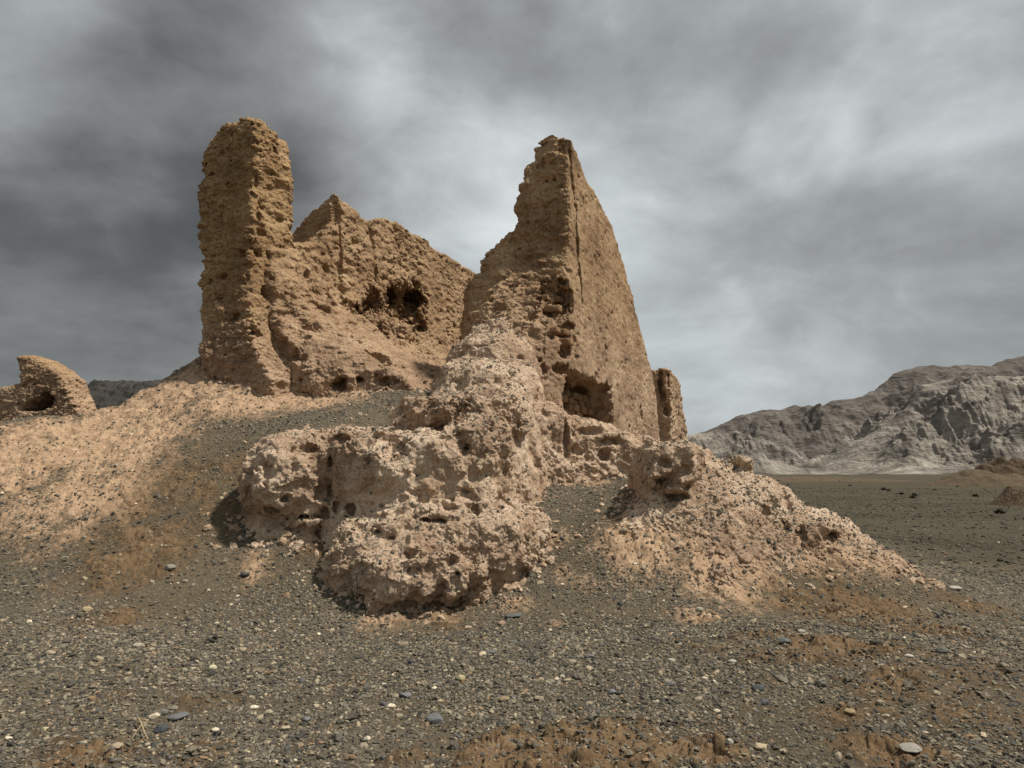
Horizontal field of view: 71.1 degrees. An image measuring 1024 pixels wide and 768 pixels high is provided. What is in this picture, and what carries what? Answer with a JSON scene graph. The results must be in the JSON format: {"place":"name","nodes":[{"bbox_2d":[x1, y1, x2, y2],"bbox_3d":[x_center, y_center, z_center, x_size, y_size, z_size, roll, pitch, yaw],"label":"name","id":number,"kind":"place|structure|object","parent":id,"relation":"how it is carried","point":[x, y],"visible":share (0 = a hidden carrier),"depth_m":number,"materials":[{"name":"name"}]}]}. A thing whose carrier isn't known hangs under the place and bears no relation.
{"place":"outdoors","nodes":[
{"label":"outdoors","id":0,"kind":"place"},
{"bbox_2d":[0,377,166,409],"bbox_3d":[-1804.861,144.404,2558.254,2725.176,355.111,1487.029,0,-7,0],"label":"distant hills","id":1,"kind":"structure","parent":0,"point":[106,393],"depth_m":2345.33,"materials":[{"name":"grey stone"}]},
{"bbox_2d":[0,315,1023,767],"bbox_3d":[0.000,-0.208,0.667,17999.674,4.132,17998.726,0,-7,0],"label":"ground","id":2,"kind":"structure","parent":0,"point":[32,434],"depth_m":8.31,"materials":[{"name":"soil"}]},
{"bbox_2d":[0,355,95,420],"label":"ruin remnant","id":3,"kind":"object","parent":2,"relation":"on","point":[45,386],"visible":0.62,"depth_m":18.73,"materials":[{"name":"beige brick"}]},
{"bbox_2d":[45,650,55,654],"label":"stone","id":4,"kind":"object","parent":2,"relation":"on","point":[49,652],"visible":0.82,"depth_m":6.11,"materials":[{"name":"beige stone"}]},
{"bbox_2d":[82,606,92,611],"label":"stone","id":5,"kind":"object","parent":2,"relation":"on","point":[87,608],"visible":0.93,"depth_m":7.53,"materials":[{"name":"beige stone"}]},
{"bbox_2d":[111,742,123,748],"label":"stone","id":6,"kind":"object","parent":2,"relation":"on","point":[116,745],"visible":0.91,"depth_m":4.19,"materials":[{"name":"beige stone"}]},
{"bbox_2d":[132,643,143,646],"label":"stone","id":7,"kind":"object","parent":2,"relation":"on","point":[139,644],"visible":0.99,"depth_m":6.37,"materials":[{"name":"beige stone"}]},
{"bbox_2d":[129,717,159,739],"bbox_3d":[-2.301,2.162,4.502,0.164,0.051,0.334,2,-7,-17],"label":"dry twig","id":8,"kind":"object","parent":2,"relation":"on","point":[141,725],"visible":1,"depth_m":4.52,"materials":[{"name":"brown wood"}]},
{"bbox_2d":[148,712,160,718],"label":"stone","id":9,"kind":"object","parent":2,"relation":"on","point":[155,715],"visible":1,"depth_m":4.74,"materials":[{"name":"beige stone"}]},
{"bbox_2d":[153,724,169,732],"bbox_3d":[-2.234,2.194,4.567,0.100,0.050,0.096,0,-7,0],"label":"stone","id":10,"kind":"object","parent":2,"relation":"on","point":[159,728],"visible":1,"depth_m":4.54,"materials":[{"name":"grey stone"}]},
{"bbox_2d":[158,708,169,715],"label":"stone","id":11,"kind":"object","parent":2,"relation":"on","point":[163,711],"visible":1,"depth_m":4.78,"materials":[{"name":"grey stone"}]},
{"bbox_2d":[164,564,175,569],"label":"stone","id":12,"kind":"object","parent":2,"relation":"on","point":[170,567],"visible":1,"depth_m":8.44,"materials":[{"name":"white stone"}]},
{"bbox_2d":[168,711,189,720],"bbox_3d":[-2.205,2.197,4.742,0.123,0.040,0.130,0,-7,0],"label":"stone","id":13,"kind":"object","parent":2,"relation":"on","point":[177,716],"visible":1,"depth_m":4.71,"materials":[{"name":"grey stone"}]},
{"bbox_2d":[208,665,216,669],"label":"stone","id":14,"kind":"object","parent":2,"relation":"on","point":[214,667],"visible":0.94,"depth_m":5.74,"materials":[{"name":"beige stone"}]},
{"bbox_2d":[240,571,249,575],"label":"stone","id":15,"kind":"object","parent":2,"relation":"on","point":[243,573],"visible":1,"depth_m":8.56,"materials":[{"name":"grey stone"}]},
{"bbox_2d":[197,117,294,396],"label":"mudbrick pillar","id":16,"kind":"structure","parent":2,"relation":"on","point":[245,197],"depth_m":13.66,"materials":[{"name":"beige brick"}]},
{"bbox_2d":[249,705,258,708],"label":"stone","id":17,"kind":"object","parent":2,"relation":"on","point":[254,707],"visible":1,"depth_m":4.90,"materials":[{"name":"white stone"}]},
{"bbox_2d":[303,716,310,721],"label":"stone","id":18,"kind":"object","parent":2,"relation":"on","point":[306,718],"visible":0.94,"depth_m":4.70,"materials":[{"name":"grey stone"}]},
{"bbox_2d":[363,736,370,741],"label":"stone","id":19,"kind":"object","parent":2,"relation":"on","point":[367,738],"visible":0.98,"depth_m":4.35,"materials":[{"name":"white stone"}]},
{"bbox_2d":[261,193,474,398],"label":"mudbrick wall","id":20,"kind":"structure","parent":2,"relation":"on","point":[353,297],"depth_m":16.01,"materials":[{"name":"brick"}]},
{"bbox_2d":[387,703,395,707],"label":"stone","id":21,"kind":"object","parent":2,"relation":"on","point":[391,705],"visible":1,"depth_m":4.94,"materials":[{"name":"white stone"}]},
{"bbox_2d":[237,394,551,618],"bbox_3d":[-1.676,1.584,9.867,4.412,2.949,3.553,0,-7,0],"label":"clay outcrop","id":22,"kind":"object","parent":2,"relation":"on","point":[349,479],"visible":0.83,"depth_m":9.10,"materials":[{"name":"brown soil"}]},
{"bbox_2d":[400,692,411,697],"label":"stone","id":23,"kind":"object","parent":2,"relation":"on","point":[406,695],"visible":0.97,"depth_m":5.15,"materials":[{"name":"grey stone"}]},
{"bbox_2d":[408,659,417,664],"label":"stone","id":24,"kind":"object","parent":2,"relation":"on","point":[410,661],"visible":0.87,"depth_m":6.07,"materials":[{"name":"grey stone"}]},
{"bbox_2d":[426,713,442,723],"bbox_3d":[-0.508,2.188,4.683,0.114,0.070,0.084,3,-8,-21],"label":"stone","id":25,"kind":"object","parent":2,"relation":"on","point":[435,718],"visible":0.9,"depth_m":4.65,"materials":[{"name":"grey stone"}]},
{"bbox_2d":[456,674,464,680],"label":"stone","id":26,"kind":"object","parent":2,"relation":"on","point":[459,677],"visible":0.9,"depth_m":5.48,"materials":[{"name":"beige stone"}]},
{"bbox_2d":[420,317,551,505],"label":"debris ridge","id":27,"kind":"structure","parent":2,"relation":"on","point":[528,481],"depth_m":11.85,"materials":[{"name":"soil"}]},
{"bbox_2d":[485,649,497,653],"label":"stone","id":28,"kind":"object","parent":2,"relation":"on","point":[490,651],"visible":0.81,"depth_m":6.31,"materials":[{"name":"grey stone"}]},
{"bbox_2d":[496,621,505,624],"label":"stone","id":29,"kind":"object","parent":2,"relation":"on","point":[501,622],"visible":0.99,"depth_m":7.84,"materials":[{"name":"beige stone"}]},
{"bbox_2d":[499,696,509,700],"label":"stone","id":30,"kind":"object","parent":2,"relation":"on","point":[506,698],"visible":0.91,"depth_m":5.01,"materials":[{"name":"beige stone"}]},
{"bbox_2d":[505,612,521,617],"bbox_3d":[0.026,2.600,8.057,0.213,0.049,0.148,3,-8,-25],"label":"stone","id":31,"kind":"object","parent":2,"relation":"on","point":[513,615],"visible":1,"depth_m":8.01,"materials":[{"name":"grey stone"}]},
{"bbox_2d":[458,135,659,440],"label":"mudbrick wall","id":32,"kind":"structure","parent":2,"relation":"on","point":[550,278],"depth_m":14.95,"materials":[{"name":"brick"}]},
{"bbox_2d":[187,365,949,634],"bbox_3d":[-1.442,1.523,14.981,10.483,4.107,15.399,3,-8,-21],"label":"rubble","id":33,"kind":"object","parent":2,"relation":"on","point":[746,558],"visible":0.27,"depth_m":9.14,"materials":[{"name":"stone"}]},
{"bbox_2d":[585,654,594,657],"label":"stone","id":34,"kind":"object","parent":2,"relation":"on","point":[589,655],"visible":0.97,"depth_m":5.97,"materials":[{"name":"grey stone"}]},
{"bbox_2d":[608,689,615,694],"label":"stone","id":35,"kind":"object","parent":2,"relation":"on","point":[611,691],"visible":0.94,"depth_m":5.05,"materials":[{"name":"grey stone"}]},
{"bbox_2d":[534,400,712,484],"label":"wall","id":36,"kind":"structure","parent":2,"relation":"on","point":[581,453],"depth_m":12.06,"materials":[{"name":"brick"}]},
{"bbox_2d":[651,367,687,441],"bbox_3d":[5.063,1.593,23.165,0.943,3.879,3.486,-3,-8,22],"label":"wall stub","id":37,"kind":"object","parent":2,"relation":"on","point":[671,417],"depth_m":21.87,"materials":[{"name":"brick"}]},
{"bbox_2d":[666,681,675,685],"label":"stone","id":38,"kind":"object","parent":2,"relation":"on","point":[671,683],"visible":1,"depth_m":5.20,"materials":[{"name":"grey stone"}]},
{"bbox_2d":[667,658,675,661],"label":"stone","id":39,"kind":"object","parent":2,"relation":"on","point":[671,659],"visible":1,"depth_m":5.78,"materials":[{"name":"beige stone"}]},
{"bbox_2d":[725,738,733,744],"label":"stone","id":40,"kind":"object","parent":2,"relation":"on","point":[728,741],"visible":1,"depth_m":4.12,"materials":[{"name":"grey stone"}]},
{"bbox_2d":[751,685,763,689],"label":"stone","id":41,"kind":"object","parent":2,"relation":"on","point":[758,687],"visible":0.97,"depth_m":5.09,"materials":[{"name":"grey stone"}]},
{"bbox_2d":[754,743,766,750],"bbox_3d":[1.470,2.150,4.243,0.072,0.044,0.056,-3,-8,23],"label":"stone","id":42,"kind":"object","parent":2,"relation":"on","point":[760,746],"visible":0.99,"depth_m":4.23,"materials":[{"name":"beige stone"}]},
{"bbox_2d":[759,699,769,704],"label":"stone","id":43,"kind":"object","parent":2,"relation":"on","point":[764,701],"visible":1,"depth_m":4.84,"materials":[{"name":"grey stone"}]},
{"bbox_2d":[620,439,917,579],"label":"clay bank","id":44,"kind":"structure","parent":2,"relation":"on","point":[681,459],"depth_m":9.70,"materials":[{"name":"beige soil"}]},
{"bbox_2d":[777,637,790,642],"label":"stone","id":45,"kind":"object","parent":2,"relation":"on","point":[783,640],"visible":0.97,"depth_m":6.25,"materials":[{"name":"grey stone"}]},
{"bbox_2d":[797,629,805,632],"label":"stone","id":46,"kind":"object","parent":2,"relation":"on","point":[801,631],"visible":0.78,"depth_m":6.88,"materials":[{"name":"white stone"}]},
{"bbox_2d":[772,477,924,481],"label":"earth bank","id":47,"kind":"structure","parent":2,"relation":"on","point":[810,479],"depth_m":143.33,"materials":[{"name":"soil"}]},
{"bbox_2d":[844,708,855,714],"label":"stone","id":48,"kind":"object","parent":2,"relation":"on","point":[850,711],"visible":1,"depth_m":4.62,"materials":[{"name":"beige stone"}]},
{"bbox_2d":[899,742,921,752],"bbox_3d":[2.271,2.072,4.085,0.122,0.035,0.134,0,-7,0],"label":"stone","id":49,"kind":"object","parent":2,"relation":"on","point":[910,747],"visible":1,"depth_m":4.06,"materials":[{"name":"grey stone"}]},
{"bbox_2d":[935,647,948,653],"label":"stone","id":50,"kind":"object","parent":2,"relation":"on","point":[943,650],"visible":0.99,"depth_m":6.02,"materials":[{"name":"grey stone"}]},
{"bbox_2d":[949,586,961,590],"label":"stone","id":51,"kind":"object","parent":2,"relation":"on","point":[957,588],"visible":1,"depth_m":9.43,"materials":[{"name":"white stone"}]},
{"bbox_2d":[921,469,1023,486],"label":"earth mound","id":52,"kind":"object","parent":2,"relation":"on","point":[975,478],"visible":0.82,"depth_m":91.43,"materials":[{"name":"brown soil"}]},
{"bbox_2d":[974,456,1023,475],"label":"earth mound","id":53,"kind":"object","parent":2,"relation":"on","point":[1001,465],"visible":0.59,"depth_m":109.96,"materials":[{"name":"brown soil"}]},
{"bbox_2d":[988,486,1023,505],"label":"earth mound","id":54,"kind":"object","parent":2,"relation":"on","point":[1011,496],"visible":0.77,"depth_m":37.21,"materials":[{"name":"brown soil"}]},
{"bbox_2d":[0,0,1023,435],"label":"sky","id":55,"kind":"structure","parent":0,"point":[805,202],"materials":[{"name":"grey"}]},
{"bbox_2d":[687,430,843,473],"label":"foothill","id":56,"kind":"structure","parent":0,"point":[768,457],"depth_m":1118.31,"materials":[{"name":"grey stone"}]},
{"bbox_2d":[700,356,1023,459],"bbox_3d":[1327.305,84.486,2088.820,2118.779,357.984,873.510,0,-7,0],"label":"mountain range","id":57,"kind":"structure","parent":0,"point":[811,432],"depth_m":1976.72,"materials":[{"name":"grey stone"}]},
{"bbox_2d":[810,373,1023,473],"bbox_3d":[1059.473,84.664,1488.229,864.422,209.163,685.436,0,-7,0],"label":"foothill","id":58,"kind":"structure","parent":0,"point":[956,425],"depth_m":1357.87,"materials":[{"name":"grey stone"}]},
{"bbox_2d":[990,508,1005,513],"bbox_3d":[20.177,5.229,29.634,0.853,0.288,0.757,-2,-7,15],"label":"dry shrub","id":59,"kind":"object","parent":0,"point":[997,511],"visible":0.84,"depth_m":29.61,"materials":[{"name":"black plant"}]}
]}

